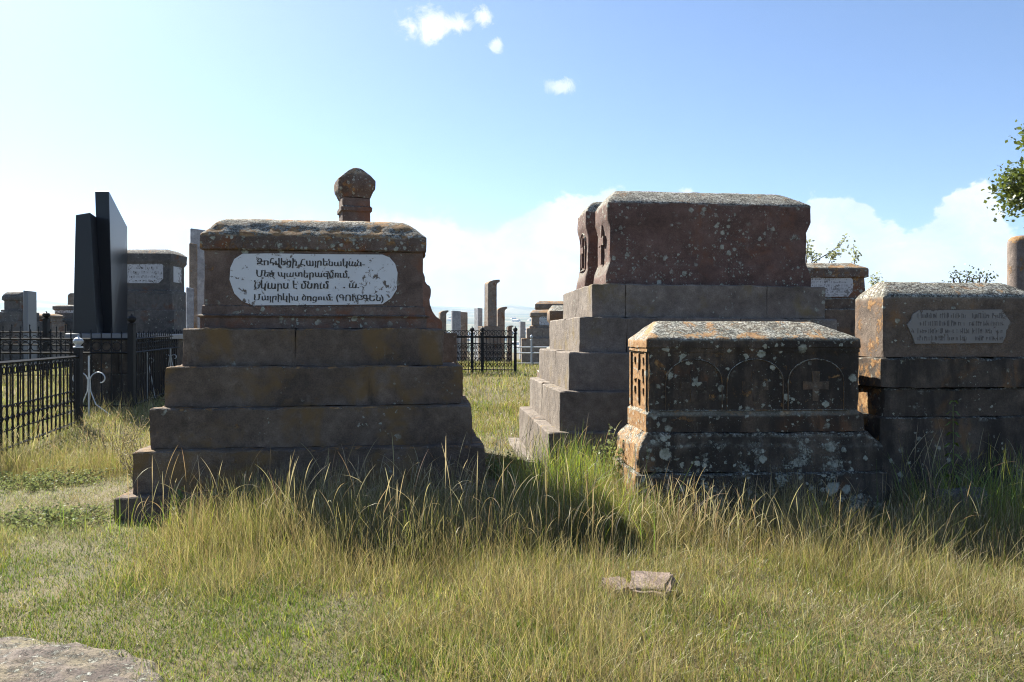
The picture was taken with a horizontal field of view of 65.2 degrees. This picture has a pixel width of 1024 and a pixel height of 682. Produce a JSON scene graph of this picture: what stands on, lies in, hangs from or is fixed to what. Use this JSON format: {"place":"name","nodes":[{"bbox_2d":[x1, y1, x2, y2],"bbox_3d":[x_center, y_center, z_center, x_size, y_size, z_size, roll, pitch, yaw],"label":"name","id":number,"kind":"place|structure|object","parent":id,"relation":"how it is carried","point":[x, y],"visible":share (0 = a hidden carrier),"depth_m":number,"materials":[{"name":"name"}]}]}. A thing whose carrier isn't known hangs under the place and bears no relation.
{"place":"outdoors","nodes":[
{"label":"outdoors","id":0,"kind":"place"},
{"bbox_2d":[0,297,1023,681],"bbox_3d":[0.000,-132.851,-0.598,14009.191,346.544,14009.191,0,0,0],"label":"ground","id":1,"kind":"structure","parent":0,"point":[520,313],"depth_m":4.38,"materials":[{"name":"green plant"}]},
{"bbox_2d":[0,292,42,365],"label":"chest tomb","id":2,"kind":"object","parent":1,"relation":"on","point":[11,312],"visible":0.46,"depth_m":25.89,"materials":[{"name":"grey stone"}]},
{"bbox_2d":[23,290,36,363],"bbox_3d":[-15.510,-0.238,25.749,0.140,2.761,0.500,0,0,0],"label":"stele","id":3,"kind":"object","parent":1,"relation":"on","point":[30,307],"visible":0.58,"depth_m":25.60,"materials":[{"name":"grey stone"}]},
{"bbox_2d":[0,311,72,379],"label":"iron fence","id":4,"kind":"object","parent":1,"relation":"on","point":[46,326],"visible":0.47,"depth_m":20.49,"materials":[{"name":"black metal"}]},
{"bbox_2d":[0,336,83,454],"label":"iron fence","id":5,"kind":"object","parent":1,"relation":"on","point":[76,363],"visible":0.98,"depth_m":11.34,"materials":[{"name":"black metal"}]},
{"bbox_2d":[39,314,68,363],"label":"chest tomb","id":6,"kind":"object","parent":1,"relation":"on","point":[55,320],"visible":0.25,"depth_m":27.23,"materials":[{"name":"grey stone"}]},
{"bbox_2d":[0,464,115,492],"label":"weed bush","id":7,"kind":"object","parent":1,"relation":"on","point":[48,478],"visible":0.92,"depth_m":8.19,"materials":[{"name":"green plant"}]},
{"bbox_2d":[52,305,73,331],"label":"chest tomb","id":8,"kind":"object","parent":1,"relation":"on","point":[66,311],"visible":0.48,"depth_m":28.00,"materials":[{"name":"grey stone"}]},
{"bbox_2d":[0,501,129,531],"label":"weed bush","id":9,"kind":"object","parent":1,"relation":"on","point":[47,513],"visible":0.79,"depth_m":6.56,"materials":[{"name":"green plant"}]},
{"bbox_2d":[0,314,136,409],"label":"iron fence","id":10,"kind":"object","parent":1,"relation":"on","point":[131,355],"visible":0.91,"depth_m":14.99,"materials":[{"name":"black metal"}]},
{"bbox_2d":[68,293,73,304],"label":"stele","id":11,"kind":"object","parent":1,"relation":"on","point":[70,298],"visible":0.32,"depth_m":32.99,"materials":[{"name":"grey stone"}]},
{"bbox_2d":[0,637,163,681],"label":"stone slab","id":12,"kind":"structure","parent":1,"relation":"on","point":[24,659],"depth_m":3.67,"materials":[{"name":"beige stone"}]},
{"bbox_2d":[72,356,109,415],"bbox_3d":[-7.406,0.911,14.004,0.731,1.304,0.023,0,0,0],"label":"wrought ornament","id":13,"kind":"object","parent":1,"relation":"on","point":[88,384],"visible":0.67,"depth_m":14.00,"materials":[{"name":"silver metal"}]},
{"bbox_2d":[71,406,146,455],"bbox_3d":[-5.082,1.159,10.160,0.936,0.716,0.577,0,0,-13],"label":"dry weed","id":14,"kind":"object","parent":1,"relation":"on","point":[101,435],"visible":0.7,"depth_m":10.14,"materials":[{"name":"plant"}]},
{"bbox_2d":[65,333,182,404],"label":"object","id":15,"kind":"structure","parent":1,"relation":"on","point":[106,372],"depth_m":15.70,"materials":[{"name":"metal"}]},
{"bbox_2d":[73,213,103,332],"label":"memorial slab","id":16,"kind":"structure","parent":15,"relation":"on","point":[87,314],"depth_m":16.00,"materials":[{"name":"black stone"}]},
{"bbox_2d":[95,191,127,332],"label":"memorial slab","id":17,"kind":"structure","parent":15,"relation":"on","point":[111,227],"depth_m":16.57,"materials":[{"name":"black stone"}]},
{"bbox_2d":[127,249,186,333],"bbox_3d":[-8.910,-0.422,19.472,1.883,3.581,1.201,0,0,0],"label":"chest tomb","id":18,"kind":"object","parent":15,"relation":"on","point":[156,297],"visible":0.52,"depth_m":19.02,"materials":[{"name":"grey stone"}]},
{"bbox_2d":[104,428,145,478],"bbox_3d":[-3.746,1.175,8.308,0.781,0.669,0.703,0,0,0],"label":"dry weed","id":19,"kind":"object","parent":1,"relation":"on","point":[129,468],"visible":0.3,"depth_m":8.19,"materials":[{"name":"plant"}]},
{"bbox_2d":[147,352,154,400],"bbox_3d":[-7.433,0.834,16.304,0.343,1.227,0.023,0,0,0],"label":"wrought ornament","id":20,"kind":"object","parent":1,"relation":"on","point":[147,375],"visible":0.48,"depth_m":16.29,"materials":[{"name":"black metal"}]},
{"bbox_2d":[136,329,182,406],"bbox_3d":[-7.440,0.464,17.752,0.044,1.581,5.537,0,0,-6],"label":"iron fence","id":21,"kind":"object","parent":1,"relation":"on","point":[155,345],"visible":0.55,"depth_m":16.19,"materials":[{"name":"black metal"}]},
{"bbox_2d":[166,349,176,365],"bbox_3d":[-7.345,0.780,17.204,0.343,1.234,0.023,0,0,0],"label":"wrought ornament","id":22,"kind":"object","parent":1,"relation":"on","point":[170,358],"visible":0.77,"depth_m":17.19,"materials":[{"name":"silver metal"}]},
{"bbox_2d":[164,486,187,525],"bbox_3d":[-2.661,1.337,6.379,0.216,0.355,0.190,0,0,32],"label":"nettle","id":23,"kind":"object","parent":1,"relation":"on","point":[180,496],"visible":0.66,"depth_m":6.36,"materials":[{"name":"green plant"}]},
{"bbox_2d":[186,287,193,327],"bbox_3d":[-5.208,0.422,12.937,0.111,2.583,0.080,0,0,-28],"label":"stele","id":24,"kind":"object","parent":1,"relation":"on","point":[189,307],"visible":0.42,"depth_m":12.89,"materials":[{"name":"grey stone"}]},
{"bbox_2d":[189,243,196,327],"bbox_3d":[-5.352,0.022,13.435,0.124,3.324,0.080,0,0,-28],"label":"stele","id":25,"kind":"object","parent":1,"relation":"on","point":[192,265],"visible":0.42,"depth_m":13.40,"materials":[{"name":"grey stone"}]},
{"bbox_2d":[190,228,204,327],"bbox_3d":[-5.508,-0.156,14.044,0.256,3.620,0.100,0,0,-28],"label":"stele","id":26,"kind":"object","parent":1,"relation":"on","point":[194,236],"visible":0.26,"depth_m":14.00,"materials":[{"name":"grey stone"}]},
{"bbox_2d":[113,218,499,522],"bbox_3d":[-1.816,0.275,7.788,3.227,2.892,2.069,0,0,-8],"label":"stepped tomb","id":27,"kind":"object","parent":1,"relation":"on","point":[319,340],"visible":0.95,"depth_m":7.24,"materials":[{"name":"brown stone"}]},
{"bbox_2d":[333,168,374,221],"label":"stone pillar","id":28,"kind":"structure","parent":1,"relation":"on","point":[354,189],"depth_m":10.68,"materials":[{"name":"stone"}]},
{"bbox_2d":[439,310,447,332],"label":"stele","id":29,"kind":"object","parent":1,"relation":"on","point":[442,316],"visible":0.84,"depth_m":28.99,"materials":[{"name":"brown stone"}]},
{"bbox_2d":[423,273,470,404],"bbox_3d":[-1.613,0.333,10.022,2.125,2.753,1.406,0,0,-6],"label":"stepped tomb","id":30,"kind":"object","parent":1,"relation":"on","point":[449,348],"visible":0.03,"depth_m":9.52,"materials":[{"name":"brown stone"}]},
{"bbox_2d":[451,311,460,361],"bbox_3d":[-2.107,-0.008,30.074,0.340,2.263,0.160,0,0,-22],"label":"stele","id":31,"kind":"object","parent":1,"relation":"on","point":[455,320],"visible":0.48,"depth_m":30.02,"materials":[{"name":"grey stone"}]},
{"bbox_2d":[461,312,467,361],"bbox_3d":[-1.859,0.001,30.695,0.273,2.234,0.200,0,0,-18],"label":"stele","id":32,"kind":"object","parent":1,"relation":"on","point":[464,320],"visible":0.36,"depth_m":30.61,"materials":[{"name":"grey stone"}]},
{"bbox_2d":[474,308,481,361],"bbox_3d":[-1.312,-0.087,31.180,0.184,2.399,0.400,0,0,-26],"label":"stele","id":33,"kind":"object","parent":1,"relation":"on","point":[477,317],"visible":0.48,"depth_m":31.02,"materials":[{"name":"grey stone"}]},
{"bbox_2d":[443,326,517,373],"bbox_3d":[-1.096,0.392,22.151,2.517,1.602,0.126,0,0,7],"label":"iron fence","id":34,"kind":"object","parent":1,"relation":"on","point":[473,347],"visible":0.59,"depth_m":22.08,"materials":[{"name":"black metal"}]},
{"bbox_2d":[478,280,500,362],"bbox_3d":[-0.844,-0.603,30.172,0.699,3.414,0.700,0,0,-22],"label":"cross stone","id":35,"kind":"object","parent":1,"relation":"on","point":[490,305],"visible":0.56,"depth_m":29.96,"materials":[{"name":"grey stone"}]},
{"bbox_2d":[497,307,506,360],"bbox_3d":[-0.419,-0.141,32.117,0.403,2.471,0.250,0,0,-20],"label":"cross stone","id":36,"kind":"object","parent":1,"relation":"on","point":[501,316],"visible":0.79,"depth_m":31.99,"materials":[{"name":"grey stone"}]},
{"bbox_2d":[507,325,512,362],"bbox_3d":[-0.074,0.279,29.086,0.212,1.688,0.180,0,0,-20],"label":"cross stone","id":37,"kind":"object","parent":1,"relation":"on","point":[510,334],"visible":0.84,"depth_m":29.00,"materials":[{"name":"grey stone"}]},
{"bbox_2d":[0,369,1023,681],"bbox_3d":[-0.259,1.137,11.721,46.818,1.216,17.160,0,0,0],"label":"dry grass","id":38,"kind":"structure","parent":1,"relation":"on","point":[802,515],"depth_m":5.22,"materials":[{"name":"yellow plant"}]},
{"bbox_2d":[0,358,1023,681],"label":"tall grass","id":39,"kind":"structure","parent":1,"relation":"on","point":[18,464],"depth_m":5.63,"materials":[{"name":"green plant"}]},
{"bbox_2d":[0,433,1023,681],"bbox_3d":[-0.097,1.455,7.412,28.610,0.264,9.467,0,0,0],"label":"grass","id":40,"kind":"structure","parent":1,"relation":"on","point":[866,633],"depth_m":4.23,"materials":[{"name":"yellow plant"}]},
{"bbox_2d":[0,404,1023,584],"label":"seed grass","id":41,"kind":"structure","parent":1,"relation":"on","point":[643,507],"depth_m":5.76,"materials":[{"name":"plant"}]},
{"bbox_2d":[485,451,538,489],"bbox_3d":[-0.134,1.284,7.557,0.706,0.468,0.654,0,0,43],"label":"weed bush","id":42,"kind":"object","parent":1,"relation":"on","point":[494,471],"visible":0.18,"depth_m":7.57,"materials":[{"name":"green plant"}]},
{"bbox_2d":[519,321,524,358],"bbox_3d":[0.433,0.121,34.095,0.235,1.906,0.200,0,0,-20],"label":"stele","id":43,"kind":"object","parent":1,"relation":"on","point":[521,329],"visible":0.48,"depth_m":34.00,"materials":[{"name":"grey stone"}]},
{"bbox_2d":[517,334,548,364],"bbox_3d":[1.167,0.447,25.760,2.130,1.340,0.089,0,0,13],"label":"metal railing","id":44,"kind":"object","parent":1,"relation":"on","point":[531,347],"visible":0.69,"depth_m":25.88,"materials":[{"name":"silver metal"}]},
{"bbox_2d":[521,310,549,365],"bbox_3d":[1.026,0.026,27.499,1.419,2.198,1.609,0,0,0],"label":"chest tomb","id":45,"kind":"object","parent":1,"relation":"on","point":[538,329],"visible":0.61,"depth_m":26.88,"materials":[{"name":"grey stone"}]},
{"bbox_2d":[535,301,562,309],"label":"chest tomb","id":46,"kind":"object","parent":1,"relation":"on","point":[543,305],"visible":0.14,"depth_m":31.01,"materials":[{"name":"brown stone"}]},
{"bbox_2d":[537,305,562,376],"bbox_3d":[0.984,0.446,16.100,0.920,2.313,1.610,0,0,0],"label":"chest tomb","id":47,"kind":"object","parent":1,"relation":"on","point":[554,312],"visible":0.14,"depth_m":15.53,"materials":[{"name":"brown stone"}]},
{"bbox_2d":[592,424,623,488],"bbox_3d":[0.983,1.140,7.213,0.515,0.778,0.325,0,0,0],"label":"weed bush","id":48,"kind":"object","parent":1,"relation":"on","point":[612,444],"visible":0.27,"depth_m":7.24,"materials":[{"name":"green plant"}]},
{"bbox_2d":[600,575,629,596],"bbox_3d":[0.625,1.470,4.762,0.182,0.069,0.174,0,17,-29],"label":"stone","id":49,"kind":"object","parent":1,"relation":"on","point":[618,582],"visible":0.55,"depth_m":4.75,"materials":[{"name":"beige stone"}]},
{"bbox_2d":[629,572,675,599],"bbox_3d":[0.829,1.452,4.721,0.278,0.085,0.243,0,20,17],"label":"stone","id":50,"kind":"object","parent":1,"relation":"on","point":[647,575],"visible":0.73,"depth_m":4.70,"materials":[{"name":"beige stone"}]},
{"bbox_2d":[507,191,836,476],"bbox_3d":[1.958,-0.058,10.245,3.766,3.561,3.484,0,0,-5],"label":"stepped tomb","id":51,"kind":"object","parent":1,"relation":"on","point":[647,258],"visible":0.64,"depth_m":9.30,"materials":[{"name":"grey stone"}]},
{"bbox_2d":[613,321,889,524],"bbox_3d":[2.033,0.776,7.078,2.137,1.898,1.090,0,0,-3],"label":"chest tomb","id":52,"kind":"object","parent":1,"relation":"on","point":[721,401],"visible":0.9,"depth_m":6.62,"materials":[{"name":"stone"}]},
{"bbox_2d":[806,263,868,336],"bbox_3d":[4.920,0.239,13.162,1.623,3.010,1.310,0,0,-1],"label":"chest tomb","id":53,"kind":"object","parent":1,"relation":"on","point":[843,284],"visible":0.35,"depth_m":12.66,"materials":[{"name":"brown stone"}]},
{"bbox_2d":[806,233,884,285],"bbox_3d":[6.020,-0.274,14.581,1.519,3.327,0.692,0,0,9],"label":"shrub","id":54,"kind":"object","parent":1,"relation":"on","point":[831,254],"visible":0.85,"depth_m":14.54,"materials":[{"name":"green plant"}]},
{"bbox_2d":[855,282,1023,514],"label":"chest tomb","id":55,"kind":"object","parent":1,"relation":"on","point":[928,352],"visible":0.79,"depth_m":6.87,"materials":[{"name":"stone"}]},
{"bbox_2d":[941,400,963,488],"bbox_3d":[3.570,1.007,6.495,0.232,1.054,0.164,0,0,31],"label":"nettle","id":56,"kind":"object","parent":1,"relation":"on","point":[957,455],"visible":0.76,"depth_m":6.48,"materials":[{"name":"green plant"}]},
{"bbox_2d":[928,485,991,528],"bbox_3d":[3.583,1.388,6.390,0.467,0.496,0.303,0,0,-11],"label":"rock","id":57,"kind":"object","parent":1,"relation":"on","point":[957,491],"visible":0.16,"depth_m":6.28,"materials":[{"name":"grey stone"}]},
{"bbox_2d":[942,263,998,282],"bbox_3d":[5.432,0.305,9.499,0.643,2.454,0.344,0,0,0],"label":"shrub","id":58,"kind":"object","parent":1,"relation":"on","point":[973,281],"visible":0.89,"depth_m":9.49,"materials":[{"name":"green plant"}]},
{"bbox_2d":[981,120,1023,221],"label":"tree","id":59,"kind":"object","parent":1,"relation":"on","point":[1012,189],"visible":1,"depth_m":21.88,"materials":[{"name":"green plant"}]},
{"bbox_2d":[1007,235,1023,290],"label":"stele","id":60,"kind":"object","parent":1,"relation":"on","point":[1015,261],"visible":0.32,"depth_m":10.90,"materials":[{"name":"brown stone"}]},
{"bbox_2d":[0,0,1023,307],"label":"sky","id":61,"kind":"structure","parent":0,"point":[487,129],"materials":[{"name":"blue"}]},
{"bbox_2d":[16,420,1023,636],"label":"lush grass","id":62,"kind":"structure","parent":0,"point":[989,478],"depth_m":6.33,"materials":[{"name":"green plant"}]}
]}

